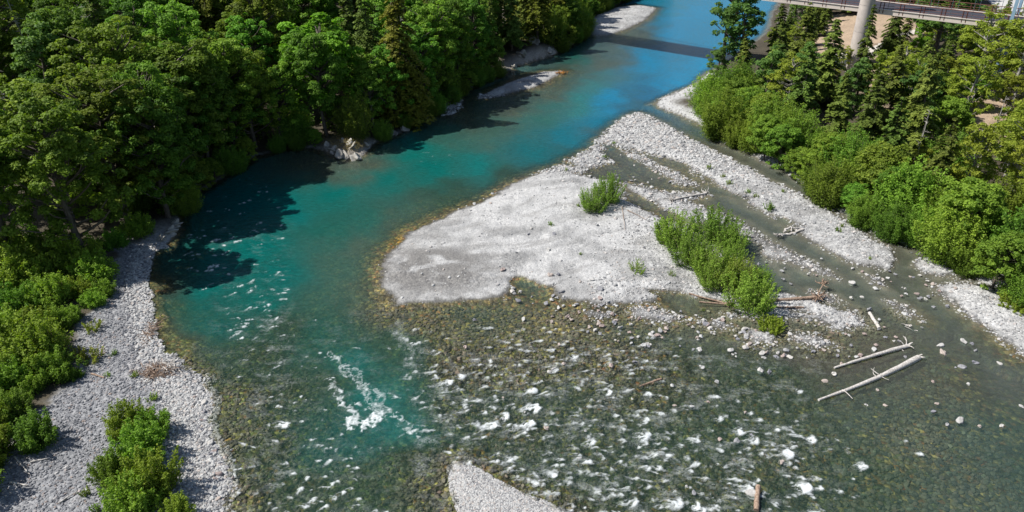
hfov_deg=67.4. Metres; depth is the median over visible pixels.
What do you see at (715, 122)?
alder tree
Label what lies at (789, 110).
alder tree
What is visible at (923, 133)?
dead tree
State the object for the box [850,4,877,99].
fir tree
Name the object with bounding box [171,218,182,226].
bank rock
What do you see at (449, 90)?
alder tree
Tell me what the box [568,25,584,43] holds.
alder tree
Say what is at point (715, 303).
driftwood log
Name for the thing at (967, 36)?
birch tree
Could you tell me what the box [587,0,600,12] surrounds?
alder tree
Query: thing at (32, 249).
leafy shrub
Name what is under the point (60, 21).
maple tree
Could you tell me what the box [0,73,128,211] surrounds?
maple tree
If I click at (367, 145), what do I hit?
bank rock
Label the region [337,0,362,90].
fir tree
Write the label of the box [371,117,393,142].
alder tree
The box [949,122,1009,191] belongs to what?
birch tree
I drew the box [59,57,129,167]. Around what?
maple tree
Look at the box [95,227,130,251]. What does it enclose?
leafy shrub
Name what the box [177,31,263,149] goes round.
maple tree
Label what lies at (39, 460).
driftwood log
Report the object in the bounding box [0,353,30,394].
leafy shrub
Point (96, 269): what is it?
leafy shrub
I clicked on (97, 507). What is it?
weed clump
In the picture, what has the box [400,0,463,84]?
maple tree
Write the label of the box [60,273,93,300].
leafy shrub
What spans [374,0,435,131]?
cedar tree
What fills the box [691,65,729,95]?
alder tree
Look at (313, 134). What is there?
alder tree
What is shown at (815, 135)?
alder tree
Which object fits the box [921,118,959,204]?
fir tree
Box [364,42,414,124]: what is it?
maple tree
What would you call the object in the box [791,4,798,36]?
fir tree
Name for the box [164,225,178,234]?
bank rock
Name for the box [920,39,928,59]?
fir tree
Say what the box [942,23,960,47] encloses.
fir tree
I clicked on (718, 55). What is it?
cottonwood tree
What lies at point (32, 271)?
leafy shrub
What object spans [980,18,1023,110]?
birch tree
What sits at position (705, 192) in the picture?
driftwood log
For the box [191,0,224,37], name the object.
cedar tree
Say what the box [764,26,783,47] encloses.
birch tree
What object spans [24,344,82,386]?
leafy shrub
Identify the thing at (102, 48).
maple tree
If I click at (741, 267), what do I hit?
willow shrub
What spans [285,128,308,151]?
alder tree
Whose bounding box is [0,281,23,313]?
leafy shrub
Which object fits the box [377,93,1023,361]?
gravel bar
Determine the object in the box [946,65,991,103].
alder tree
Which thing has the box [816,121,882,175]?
alder tree
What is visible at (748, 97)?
alder tree
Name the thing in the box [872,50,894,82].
birch tree
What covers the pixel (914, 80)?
cottonwood tree
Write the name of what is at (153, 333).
twig pile
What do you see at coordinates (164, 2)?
maple tree
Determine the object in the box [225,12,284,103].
maple tree
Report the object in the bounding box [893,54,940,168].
fir tree
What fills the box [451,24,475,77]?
maple tree
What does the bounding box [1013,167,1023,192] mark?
birch tree
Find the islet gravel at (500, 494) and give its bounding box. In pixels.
[446,460,566,511]
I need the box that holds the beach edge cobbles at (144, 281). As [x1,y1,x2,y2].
[121,243,184,366]
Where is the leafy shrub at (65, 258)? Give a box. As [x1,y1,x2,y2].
[39,230,103,276]
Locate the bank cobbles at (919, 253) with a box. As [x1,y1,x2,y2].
[646,85,1006,291]
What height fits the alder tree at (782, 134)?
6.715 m
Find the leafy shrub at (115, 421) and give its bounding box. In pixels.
[101,397,152,440]
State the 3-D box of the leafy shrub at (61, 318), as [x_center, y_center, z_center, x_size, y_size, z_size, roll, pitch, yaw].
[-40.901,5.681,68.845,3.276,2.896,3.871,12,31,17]
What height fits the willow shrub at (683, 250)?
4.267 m
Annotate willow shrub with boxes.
[578,181,611,213]
[594,171,626,206]
[628,258,645,274]
[650,218,678,243]
[653,205,704,249]
[665,229,715,270]
[687,239,732,277]
[689,202,744,247]
[694,254,734,292]
[708,221,752,253]
[711,253,764,291]
[720,243,752,270]
[720,267,782,318]
[750,261,776,294]
[755,313,788,335]
[996,292,1023,315]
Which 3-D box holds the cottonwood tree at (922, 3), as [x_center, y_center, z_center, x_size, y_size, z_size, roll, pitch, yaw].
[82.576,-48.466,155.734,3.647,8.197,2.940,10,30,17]
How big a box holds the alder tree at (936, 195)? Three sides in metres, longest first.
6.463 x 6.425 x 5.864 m
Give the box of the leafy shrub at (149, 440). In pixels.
[103,415,167,469]
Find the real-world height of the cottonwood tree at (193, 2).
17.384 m
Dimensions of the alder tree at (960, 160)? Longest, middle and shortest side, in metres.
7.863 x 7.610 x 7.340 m
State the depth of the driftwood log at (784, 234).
86.93 m
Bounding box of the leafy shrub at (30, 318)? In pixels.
[0,310,57,353]
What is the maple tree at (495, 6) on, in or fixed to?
on the ground at (390, 280)
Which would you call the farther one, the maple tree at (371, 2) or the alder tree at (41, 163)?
the maple tree at (371, 2)
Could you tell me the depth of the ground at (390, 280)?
73.59 m
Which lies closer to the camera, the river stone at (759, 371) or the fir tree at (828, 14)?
the river stone at (759, 371)
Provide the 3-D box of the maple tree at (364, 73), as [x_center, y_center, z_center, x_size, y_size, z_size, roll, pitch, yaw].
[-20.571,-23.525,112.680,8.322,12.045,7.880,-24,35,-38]
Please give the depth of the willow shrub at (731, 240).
82.37 m
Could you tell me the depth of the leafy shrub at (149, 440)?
53.89 m
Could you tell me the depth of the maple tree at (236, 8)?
116.64 m
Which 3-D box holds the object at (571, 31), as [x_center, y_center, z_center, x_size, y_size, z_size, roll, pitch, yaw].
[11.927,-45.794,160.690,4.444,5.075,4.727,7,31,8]
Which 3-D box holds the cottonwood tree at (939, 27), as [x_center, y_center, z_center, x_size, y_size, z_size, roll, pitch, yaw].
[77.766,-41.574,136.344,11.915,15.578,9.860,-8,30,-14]
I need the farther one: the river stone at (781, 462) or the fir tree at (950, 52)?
the fir tree at (950, 52)
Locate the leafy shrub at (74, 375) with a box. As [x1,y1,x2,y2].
[63,367,84,383]
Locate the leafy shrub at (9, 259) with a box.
[0,241,45,289]
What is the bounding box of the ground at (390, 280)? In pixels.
[0,0,1023,511]
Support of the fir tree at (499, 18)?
on the ground at (390, 280)
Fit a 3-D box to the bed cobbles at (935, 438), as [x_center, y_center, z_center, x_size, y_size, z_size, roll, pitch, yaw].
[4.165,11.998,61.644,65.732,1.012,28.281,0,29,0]
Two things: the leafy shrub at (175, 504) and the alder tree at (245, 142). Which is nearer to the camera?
the leafy shrub at (175, 504)
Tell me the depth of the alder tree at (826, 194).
92.10 m
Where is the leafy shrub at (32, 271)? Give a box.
[8,257,54,289]
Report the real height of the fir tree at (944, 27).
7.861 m
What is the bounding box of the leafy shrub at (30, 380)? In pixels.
[10,371,46,395]
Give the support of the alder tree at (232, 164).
on the ground at (390, 280)
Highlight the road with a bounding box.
[989,0,1023,15]
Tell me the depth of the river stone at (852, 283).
77.26 m
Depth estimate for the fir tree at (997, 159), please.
96.92 m
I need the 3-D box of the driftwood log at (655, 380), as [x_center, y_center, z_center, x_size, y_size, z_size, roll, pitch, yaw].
[11.485,10.477,63.352,2.188,0.218,0.387,-15,32,-25]
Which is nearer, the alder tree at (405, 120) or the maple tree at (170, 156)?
the maple tree at (170, 156)
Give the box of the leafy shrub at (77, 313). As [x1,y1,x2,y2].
[58,303,83,323]
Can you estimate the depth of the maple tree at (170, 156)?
84.13 m
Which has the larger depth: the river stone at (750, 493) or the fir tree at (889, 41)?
the fir tree at (889, 41)
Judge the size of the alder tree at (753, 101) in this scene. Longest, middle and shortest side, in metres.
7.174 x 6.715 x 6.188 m
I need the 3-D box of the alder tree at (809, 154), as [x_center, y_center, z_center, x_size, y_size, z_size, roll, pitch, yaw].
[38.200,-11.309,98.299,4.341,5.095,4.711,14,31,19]
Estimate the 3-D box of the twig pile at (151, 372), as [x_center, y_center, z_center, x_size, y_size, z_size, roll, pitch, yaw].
[-29.680,9.742,64.003,4.577,0.791,3.719,14,32,24]
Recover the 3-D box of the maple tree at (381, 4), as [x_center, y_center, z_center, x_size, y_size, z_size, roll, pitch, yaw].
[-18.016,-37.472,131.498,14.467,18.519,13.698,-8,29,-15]
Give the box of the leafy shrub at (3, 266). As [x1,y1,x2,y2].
[0,251,13,284]
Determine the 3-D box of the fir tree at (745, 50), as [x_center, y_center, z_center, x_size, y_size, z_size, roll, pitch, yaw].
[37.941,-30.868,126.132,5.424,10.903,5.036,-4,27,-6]
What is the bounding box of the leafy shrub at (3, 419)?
[0,397,15,428]
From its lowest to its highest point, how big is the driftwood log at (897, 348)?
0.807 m
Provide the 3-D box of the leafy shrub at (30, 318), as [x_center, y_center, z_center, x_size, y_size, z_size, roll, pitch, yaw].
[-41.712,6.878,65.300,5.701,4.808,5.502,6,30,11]
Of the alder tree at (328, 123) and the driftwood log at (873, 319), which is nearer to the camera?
the driftwood log at (873, 319)
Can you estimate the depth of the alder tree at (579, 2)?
171.76 m
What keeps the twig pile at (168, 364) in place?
on the shingle
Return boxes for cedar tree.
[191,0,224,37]
[261,1,281,69]
[340,2,351,28]
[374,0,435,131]
[502,0,531,17]
[518,0,561,45]
[546,0,568,24]
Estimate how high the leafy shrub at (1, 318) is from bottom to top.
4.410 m
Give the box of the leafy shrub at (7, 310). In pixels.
[0,302,40,338]
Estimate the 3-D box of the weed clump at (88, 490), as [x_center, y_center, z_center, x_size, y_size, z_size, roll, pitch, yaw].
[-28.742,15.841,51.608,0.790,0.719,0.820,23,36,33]
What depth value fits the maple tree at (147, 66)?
87.25 m
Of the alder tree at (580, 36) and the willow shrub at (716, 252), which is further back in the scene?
the alder tree at (580, 36)
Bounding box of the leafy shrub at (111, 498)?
[96,468,165,511]
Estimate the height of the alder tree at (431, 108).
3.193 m
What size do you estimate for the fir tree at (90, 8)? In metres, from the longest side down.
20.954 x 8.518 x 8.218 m
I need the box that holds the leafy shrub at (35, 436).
[3,406,58,454]
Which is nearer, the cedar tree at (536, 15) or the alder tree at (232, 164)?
the alder tree at (232, 164)
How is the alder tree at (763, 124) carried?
on the ground at (390, 280)
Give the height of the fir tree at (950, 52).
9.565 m
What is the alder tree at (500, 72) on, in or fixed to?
on the ground at (390, 280)
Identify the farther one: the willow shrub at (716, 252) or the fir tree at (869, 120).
the fir tree at (869, 120)
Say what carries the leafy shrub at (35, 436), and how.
on the ground at (390, 280)
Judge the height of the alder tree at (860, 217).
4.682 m
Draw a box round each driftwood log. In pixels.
[9,481,27,485]
[14,456,30,475]
[30,457,49,462]
[640,378,661,386]
[672,188,709,199]
[689,293,726,302]
[699,301,732,305]
[753,484,760,511]
[768,289,827,301]
[774,227,804,237]
[776,306,803,308]
[783,226,802,232]
[815,278,828,301]
[818,354,924,400]
[834,336,913,368]
[868,312,880,328]
[902,323,917,330]
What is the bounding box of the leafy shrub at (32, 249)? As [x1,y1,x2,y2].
[10,239,49,259]
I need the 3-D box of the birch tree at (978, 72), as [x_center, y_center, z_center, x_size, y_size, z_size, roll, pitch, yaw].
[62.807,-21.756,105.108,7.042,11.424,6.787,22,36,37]
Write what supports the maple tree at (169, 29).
on the ground at (390, 280)
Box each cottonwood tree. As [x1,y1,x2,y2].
[10,12,68,89]
[175,0,201,11]
[706,42,729,73]
[709,0,759,70]
[720,0,766,63]
[755,45,787,92]
[767,44,787,69]
[789,4,810,27]
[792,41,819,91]
[838,57,872,113]
[899,62,945,112]
[912,0,989,56]
[913,0,925,34]
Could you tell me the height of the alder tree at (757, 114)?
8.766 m
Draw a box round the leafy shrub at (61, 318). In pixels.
[35,302,76,331]
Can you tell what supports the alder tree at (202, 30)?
on the ground at (390, 280)
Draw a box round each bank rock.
[157,233,166,242]
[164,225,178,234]
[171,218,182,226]
[323,141,330,148]
[327,145,336,154]
[334,149,348,159]
[346,138,355,148]
[349,152,361,162]
[361,142,370,148]
[400,126,409,131]
[516,50,526,58]
[529,35,539,44]
[547,47,555,54]
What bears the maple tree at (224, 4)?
on the ground at (390, 280)
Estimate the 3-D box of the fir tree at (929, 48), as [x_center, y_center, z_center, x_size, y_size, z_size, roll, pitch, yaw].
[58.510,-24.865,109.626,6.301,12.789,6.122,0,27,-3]
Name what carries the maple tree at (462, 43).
on the ground at (390, 280)
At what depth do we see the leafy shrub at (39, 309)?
67.93 m
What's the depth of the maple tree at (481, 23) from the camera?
134.76 m
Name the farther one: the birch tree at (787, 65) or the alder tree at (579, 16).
the alder tree at (579, 16)
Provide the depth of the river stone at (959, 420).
59.33 m
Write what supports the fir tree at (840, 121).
on the ground at (390, 280)
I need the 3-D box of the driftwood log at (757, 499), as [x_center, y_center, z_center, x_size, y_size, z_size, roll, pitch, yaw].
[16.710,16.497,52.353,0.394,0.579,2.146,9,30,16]
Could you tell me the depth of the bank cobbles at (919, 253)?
107.56 m
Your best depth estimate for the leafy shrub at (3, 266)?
73.64 m
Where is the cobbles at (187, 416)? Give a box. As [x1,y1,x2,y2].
[117,363,238,511]
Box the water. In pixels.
[160,0,1023,511]
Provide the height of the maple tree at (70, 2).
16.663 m
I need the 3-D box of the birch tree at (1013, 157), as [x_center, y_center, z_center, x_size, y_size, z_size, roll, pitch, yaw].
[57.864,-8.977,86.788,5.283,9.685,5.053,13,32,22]
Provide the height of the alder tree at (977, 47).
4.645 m
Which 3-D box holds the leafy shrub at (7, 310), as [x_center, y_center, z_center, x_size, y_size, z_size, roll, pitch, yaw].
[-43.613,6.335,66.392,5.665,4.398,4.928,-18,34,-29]
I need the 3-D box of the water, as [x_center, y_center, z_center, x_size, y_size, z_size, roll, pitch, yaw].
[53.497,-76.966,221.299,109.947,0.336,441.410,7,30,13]
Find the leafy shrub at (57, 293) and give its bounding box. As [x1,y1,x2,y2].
[24,270,78,308]
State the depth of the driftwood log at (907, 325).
70.75 m
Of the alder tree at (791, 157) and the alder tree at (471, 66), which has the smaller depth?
the alder tree at (791, 157)
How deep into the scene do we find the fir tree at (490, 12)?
139.74 m
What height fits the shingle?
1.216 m
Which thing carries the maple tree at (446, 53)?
on the ground at (390, 280)
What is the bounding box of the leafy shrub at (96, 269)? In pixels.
[65,248,120,286]
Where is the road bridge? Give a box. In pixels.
[503,0,1023,95]
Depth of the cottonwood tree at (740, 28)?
130.23 m
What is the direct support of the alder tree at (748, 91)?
on the ground at (390, 280)
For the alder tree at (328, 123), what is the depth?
113.12 m
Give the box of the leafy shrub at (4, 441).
[0,423,14,471]
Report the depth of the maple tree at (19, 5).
103.67 m
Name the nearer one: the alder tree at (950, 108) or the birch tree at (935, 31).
the alder tree at (950, 108)
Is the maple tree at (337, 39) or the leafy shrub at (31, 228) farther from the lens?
the maple tree at (337, 39)
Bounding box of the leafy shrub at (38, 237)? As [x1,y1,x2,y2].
[24,228,73,264]
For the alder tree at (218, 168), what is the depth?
97.89 m
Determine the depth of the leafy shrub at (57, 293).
71.84 m
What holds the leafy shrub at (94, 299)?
on the ground at (390, 280)
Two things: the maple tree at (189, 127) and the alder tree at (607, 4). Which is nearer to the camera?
the maple tree at (189, 127)
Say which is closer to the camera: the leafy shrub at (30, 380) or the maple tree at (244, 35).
the leafy shrub at (30, 380)
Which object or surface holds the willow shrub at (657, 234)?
on the ground at (390, 280)
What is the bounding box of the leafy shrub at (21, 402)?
[0,384,33,424]
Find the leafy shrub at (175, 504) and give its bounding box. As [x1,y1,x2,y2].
[156,490,196,511]
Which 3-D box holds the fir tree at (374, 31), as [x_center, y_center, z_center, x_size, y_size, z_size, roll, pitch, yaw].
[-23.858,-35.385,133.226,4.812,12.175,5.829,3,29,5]
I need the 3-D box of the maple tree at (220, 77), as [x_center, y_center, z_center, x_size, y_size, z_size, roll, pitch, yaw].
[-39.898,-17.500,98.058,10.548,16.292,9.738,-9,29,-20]
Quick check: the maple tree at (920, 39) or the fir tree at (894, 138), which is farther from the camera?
the maple tree at (920, 39)
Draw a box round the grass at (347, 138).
[314,131,368,151]
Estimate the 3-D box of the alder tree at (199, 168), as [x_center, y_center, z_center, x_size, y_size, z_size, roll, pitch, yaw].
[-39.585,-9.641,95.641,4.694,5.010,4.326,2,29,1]
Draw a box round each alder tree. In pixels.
[18,137,62,189]
[113,176,155,214]
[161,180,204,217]
[173,174,200,197]
[179,156,213,189]
[191,25,209,43]
[199,157,224,184]
[212,141,250,176]
[223,105,254,136]
[233,136,257,160]
[266,133,288,153]
[272,99,314,144]
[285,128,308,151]
[304,128,322,146]
[320,106,338,131]
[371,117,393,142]
[395,110,416,130]
[423,100,440,116]
[427,91,449,114]
[429,50,460,99]
[442,86,458,104]
[445,84,464,102]
[456,50,481,83]
[469,66,488,87]
[477,34,506,70]
[480,63,497,82]
[492,61,508,77]
[522,17,544,42]
[533,1,568,47]
[550,4,572,25]
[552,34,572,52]
[562,0,580,25]
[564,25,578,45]
[567,0,589,12]
[567,1,584,32]
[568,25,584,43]
[571,0,590,25]
[574,0,588,18]
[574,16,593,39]
[584,12,597,32]
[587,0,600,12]
[594,0,605,14]
[599,0,612,11]
[684,70,724,118]
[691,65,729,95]
[694,84,726,122]
[695,86,748,143]
[713,55,763,90]
[715,85,761,118]
[721,68,763,96]
[721,76,753,100]
[721,113,747,148]
[728,112,764,154]
[732,85,764,107]
[742,91,798,133]
[743,92,783,119]
[746,113,784,159]
[759,96,816,157]
[759,123,809,169]
[765,104,832,166]
[782,146,809,177]
[793,147,826,179]
[796,157,833,196]
[798,155,858,211]
[799,127,834,167]
[811,131,846,163]
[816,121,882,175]
[833,141,881,197]
[839,181,870,211]
[844,189,885,232]
[849,140,914,198]
[865,155,947,224]
[870,164,923,210]
[870,197,923,243]
[894,206,935,248]
[908,185,963,225]
[911,201,994,270]
[922,124,984,180]
[926,95,976,138]
[927,175,1011,243]
[933,71,966,115]
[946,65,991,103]
[949,239,991,279]
[956,33,977,54]
[969,169,1023,221]
[969,230,1023,297]
[973,35,994,55]
[975,221,1011,267]
[989,204,1023,278]
[993,56,1012,74]
[995,263,1023,310]
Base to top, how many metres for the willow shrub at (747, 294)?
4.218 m
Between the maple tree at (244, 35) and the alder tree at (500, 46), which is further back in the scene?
the alder tree at (500, 46)
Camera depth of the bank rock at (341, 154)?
106.74 m
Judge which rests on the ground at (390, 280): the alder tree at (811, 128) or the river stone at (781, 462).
the alder tree at (811, 128)
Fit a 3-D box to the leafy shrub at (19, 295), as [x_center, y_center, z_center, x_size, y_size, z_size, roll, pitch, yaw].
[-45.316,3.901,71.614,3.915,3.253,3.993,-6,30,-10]
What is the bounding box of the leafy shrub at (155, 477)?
[114,443,185,506]
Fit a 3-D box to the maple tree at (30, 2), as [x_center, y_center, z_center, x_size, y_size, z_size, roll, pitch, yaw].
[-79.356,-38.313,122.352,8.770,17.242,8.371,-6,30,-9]
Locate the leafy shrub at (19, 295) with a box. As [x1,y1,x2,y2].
[2,279,50,312]
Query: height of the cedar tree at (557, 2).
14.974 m
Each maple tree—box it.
[0,0,38,36]
[0,0,56,91]
[0,37,24,119]
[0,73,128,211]
[0,87,135,257]
[0,109,36,244]
[20,6,101,93]
[25,0,87,57]
[35,63,167,220]
[36,0,78,13]
[44,15,160,115]
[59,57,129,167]
[60,0,116,27]
[79,0,152,39]
[96,81,207,217]
[104,0,164,79]
[107,60,186,198]
[112,115,188,209]
[129,0,218,126]
[129,40,192,84]
[137,0,175,39]
[139,18,191,49]
[142,39,235,180]
[152,67,225,160]
[167,0,194,25]
[175,0,229,18]
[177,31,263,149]
[178,56,238,157]
[203,11,239,44]
[208,56,264,151]
[217,45,287,148]
[220,0,297,85]
[221,0,243,11]
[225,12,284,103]
[252,59,309,144]
[272,0,340,33]
[272,27,332,115]
[276,12,364,129]
[277,27,353,137]
[284,0,339,24]
[316,12,355,41]
[350,52,395,128]
[357,0,395,45]
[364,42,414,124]
[370,0,424,45]
[396,22,443,104]
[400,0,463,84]
[409,27,440,102]
[413,0,476,68]
[418,22,456,99]
[445,3,472,81]
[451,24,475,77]
[454,0,497,66]
[461,0,499,48]
[909,33,933,56]
[914,20,933,38]
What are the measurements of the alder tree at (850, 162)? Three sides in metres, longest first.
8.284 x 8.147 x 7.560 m
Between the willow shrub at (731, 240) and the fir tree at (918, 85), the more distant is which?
the fir tree at (918, 85)
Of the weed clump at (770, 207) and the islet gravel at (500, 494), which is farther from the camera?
the weed clump at (770, 207)
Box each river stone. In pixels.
[733,437,739,444]
[745,489,755,499]
[757,367,763,374]
[778,459,784,465]
[848,281,855,286]
[940,349,946,356]
[956,417,963,423]
[958,364,966,368]
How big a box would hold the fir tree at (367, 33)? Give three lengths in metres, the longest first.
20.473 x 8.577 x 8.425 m
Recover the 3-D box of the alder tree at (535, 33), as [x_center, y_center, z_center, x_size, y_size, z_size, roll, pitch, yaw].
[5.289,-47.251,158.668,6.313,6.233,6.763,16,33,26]
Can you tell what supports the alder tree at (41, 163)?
on the ground at (390, 280)
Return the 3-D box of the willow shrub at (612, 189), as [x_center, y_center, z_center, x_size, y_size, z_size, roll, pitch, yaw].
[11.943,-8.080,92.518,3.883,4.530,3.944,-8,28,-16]
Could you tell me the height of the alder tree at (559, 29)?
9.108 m
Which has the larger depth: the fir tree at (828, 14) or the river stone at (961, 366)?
the fir tree at (828, 14)
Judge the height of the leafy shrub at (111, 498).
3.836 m
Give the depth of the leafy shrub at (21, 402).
58.27 m
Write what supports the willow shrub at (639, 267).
on the ground at (390, 280)
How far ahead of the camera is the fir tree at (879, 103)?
103.97 m
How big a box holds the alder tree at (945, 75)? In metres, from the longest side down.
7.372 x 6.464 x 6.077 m
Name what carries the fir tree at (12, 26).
on the ground at (390, 280)
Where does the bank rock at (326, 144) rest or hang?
on the ground at (390, 280)
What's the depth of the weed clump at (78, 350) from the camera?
65.27 m
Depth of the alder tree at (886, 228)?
84.60 m
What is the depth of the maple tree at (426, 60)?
118.36 m
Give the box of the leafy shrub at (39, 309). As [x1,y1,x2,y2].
[12,304,54,323]
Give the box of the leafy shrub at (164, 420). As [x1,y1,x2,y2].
[131,404,171,440]
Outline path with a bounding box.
[819,30,917,63]
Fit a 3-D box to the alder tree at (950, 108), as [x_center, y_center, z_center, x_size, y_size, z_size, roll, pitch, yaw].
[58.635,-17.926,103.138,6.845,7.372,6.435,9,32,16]
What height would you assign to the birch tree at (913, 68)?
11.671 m
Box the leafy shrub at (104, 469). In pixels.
[85,444,132,489]
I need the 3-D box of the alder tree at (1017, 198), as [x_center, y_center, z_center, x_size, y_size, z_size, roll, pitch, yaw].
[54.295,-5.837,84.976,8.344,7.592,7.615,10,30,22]
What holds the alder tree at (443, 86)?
on the ground at (390, 280)
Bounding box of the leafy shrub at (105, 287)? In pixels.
[90,277,116,297]
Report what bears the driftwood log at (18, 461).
on the shingle
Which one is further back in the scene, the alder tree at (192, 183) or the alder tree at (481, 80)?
the alder tree at (481, 80)
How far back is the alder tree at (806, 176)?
95.90 m
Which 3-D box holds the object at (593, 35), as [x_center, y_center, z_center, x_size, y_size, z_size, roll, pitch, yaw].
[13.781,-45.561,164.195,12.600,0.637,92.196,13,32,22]
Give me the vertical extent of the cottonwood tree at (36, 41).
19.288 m
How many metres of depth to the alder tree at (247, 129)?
112.98 m
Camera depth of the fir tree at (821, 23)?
164.84 m
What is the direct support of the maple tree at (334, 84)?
on the ground at (390, 280)
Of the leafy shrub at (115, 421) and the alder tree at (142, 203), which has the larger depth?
the alder tree at (142, 203)
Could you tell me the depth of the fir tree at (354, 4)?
154.33 m
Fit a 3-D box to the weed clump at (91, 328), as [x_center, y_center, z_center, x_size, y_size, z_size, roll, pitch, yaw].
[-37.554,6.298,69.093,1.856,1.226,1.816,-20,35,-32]
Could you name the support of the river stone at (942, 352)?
in the water
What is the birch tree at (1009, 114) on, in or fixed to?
on the ground at (390, 280)
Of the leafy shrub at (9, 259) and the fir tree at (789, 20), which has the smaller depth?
the leafy shrub at (9, 259)
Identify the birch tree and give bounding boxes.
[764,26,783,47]
[766,51,809,106]
[786,22,802,49]
[796,30,818,45]
[833,45,854,74]
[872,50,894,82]
[881,41,920,99]
[894,53,939,105]
[911,145,934,172]
[924,21,944,40]
[938,55,968,103]
[946,55,1002,126]
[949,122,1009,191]
[956,10,1023,87]
[963,51,978,65]
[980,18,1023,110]
[983,3,1002,12]
[992,106,1023,176]
[994,74,1023,118]
[995,98,1023,190]
[999,8,1011,30]
[999,139,1023,200]
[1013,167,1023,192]
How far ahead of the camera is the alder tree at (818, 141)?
97.27 m
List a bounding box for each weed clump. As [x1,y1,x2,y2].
[63,345,86,360]
[75,343,104,364]
[76,485,90,497]
[81,318,103,334]
[88,503,103,511]
[129,371,138,377]
[145,391,157,402]
[763,202,775,211]
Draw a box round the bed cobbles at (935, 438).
[182,306,1023,511]
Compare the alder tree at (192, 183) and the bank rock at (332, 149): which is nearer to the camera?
the alder tree at (192, 183)
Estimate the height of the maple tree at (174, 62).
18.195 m
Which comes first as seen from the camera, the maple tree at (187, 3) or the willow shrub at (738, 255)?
the willow shrub at (738, 255)
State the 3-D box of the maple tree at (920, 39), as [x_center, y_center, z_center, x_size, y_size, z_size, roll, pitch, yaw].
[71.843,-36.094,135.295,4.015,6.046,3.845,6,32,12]
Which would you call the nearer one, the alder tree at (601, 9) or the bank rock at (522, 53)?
the bank rock at (522, 53)
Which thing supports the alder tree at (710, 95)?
on the ground at (390, 280)
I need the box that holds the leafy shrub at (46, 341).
[0,315,74,370]
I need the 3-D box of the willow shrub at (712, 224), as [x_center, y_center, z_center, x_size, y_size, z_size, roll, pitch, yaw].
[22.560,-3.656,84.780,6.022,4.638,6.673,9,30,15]
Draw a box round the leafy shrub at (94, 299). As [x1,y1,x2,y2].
[77,287,107,309]
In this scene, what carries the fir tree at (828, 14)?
on the ground at (390, 280)
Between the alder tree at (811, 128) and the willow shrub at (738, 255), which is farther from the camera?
the alder tree at (811, 128)
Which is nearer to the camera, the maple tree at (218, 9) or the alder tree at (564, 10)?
the maple tree at (218, 9)
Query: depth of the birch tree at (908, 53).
114.08 m
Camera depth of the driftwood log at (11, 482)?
52.49 m
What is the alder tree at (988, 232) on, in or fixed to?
on the ground at (390, 280)
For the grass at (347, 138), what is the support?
on the ground at (390, 280)
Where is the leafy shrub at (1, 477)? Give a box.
[0,469,4,491]
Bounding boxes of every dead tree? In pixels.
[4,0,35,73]
[912,110,931,158]
[988,96,1006,149]
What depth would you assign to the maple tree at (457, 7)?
131.20 m
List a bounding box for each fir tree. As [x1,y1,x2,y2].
[7,0,35,71]
[81,0,116,69]
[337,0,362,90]
[346,0,360,20]
[350,0,380,105]
[369,16,382,48]
[479,1,501,67]
[490,0,510,44]
[498,0,528,50]
[512,0,535,39]
[733,35,755,75]
[754,38,785,101]
[756,4,790,77]
[776,2,818,94]
[783,41,821,122]
[785,13,794,47]
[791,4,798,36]
[804,9,818,41]
[805,19,846,109]
[813,7,822,23]
[813,73,853,140]
[815,8,828,35]
[820,8,833,23]
[845,70,889,144]
[849,73,885,139]
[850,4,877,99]
[872,0,904,56]
[873,49,887,80]
[874,45,909,140]
[876,96,910,165]
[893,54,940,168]
[899,18,913,48]
[899,73,931,138]
[907,36,936,116]
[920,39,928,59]
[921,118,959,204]
[933,2,948,40]
[933,48,947,75]
[939,40,955,93]
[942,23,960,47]
[995,110,1020,165]
[1004,0,1012,10]
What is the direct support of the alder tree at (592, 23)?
on the ground at (390, 280)
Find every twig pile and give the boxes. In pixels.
[130,357,178,383]
[135,314,167,350]
[144,356,184,373]
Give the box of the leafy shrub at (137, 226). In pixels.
[115,211,155,239]
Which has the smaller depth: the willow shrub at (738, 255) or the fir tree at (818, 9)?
the willow shrub at (738, 255)
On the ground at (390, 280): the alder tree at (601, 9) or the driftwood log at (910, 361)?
the alder tree at (601, 9)
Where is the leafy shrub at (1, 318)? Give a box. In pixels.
[0,312,19,351]
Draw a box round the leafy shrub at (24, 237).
[0,223,30,259]
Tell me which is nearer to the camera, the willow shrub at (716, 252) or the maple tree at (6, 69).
the willow shrub at (716, 252)
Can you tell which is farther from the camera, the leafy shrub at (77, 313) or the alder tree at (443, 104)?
the alder tree at (443, 104)
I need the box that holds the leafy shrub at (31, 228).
[0,218,40,248]
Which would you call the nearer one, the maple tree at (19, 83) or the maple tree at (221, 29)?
the maple tree at (19, 83)
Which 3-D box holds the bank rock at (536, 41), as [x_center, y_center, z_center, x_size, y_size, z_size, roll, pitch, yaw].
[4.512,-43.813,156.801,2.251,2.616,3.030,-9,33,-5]
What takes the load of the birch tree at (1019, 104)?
on the ground at (390, 280)
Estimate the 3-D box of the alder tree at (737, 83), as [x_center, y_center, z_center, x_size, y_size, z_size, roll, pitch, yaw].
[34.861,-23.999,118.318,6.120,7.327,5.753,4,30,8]
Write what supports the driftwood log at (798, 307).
on the ground at (390, 280)
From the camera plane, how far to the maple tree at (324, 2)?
138.09 m
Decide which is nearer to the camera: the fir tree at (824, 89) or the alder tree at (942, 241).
the alder tree at (942, 241)
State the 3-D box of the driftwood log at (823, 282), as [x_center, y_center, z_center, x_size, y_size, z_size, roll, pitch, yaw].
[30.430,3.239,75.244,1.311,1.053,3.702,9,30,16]

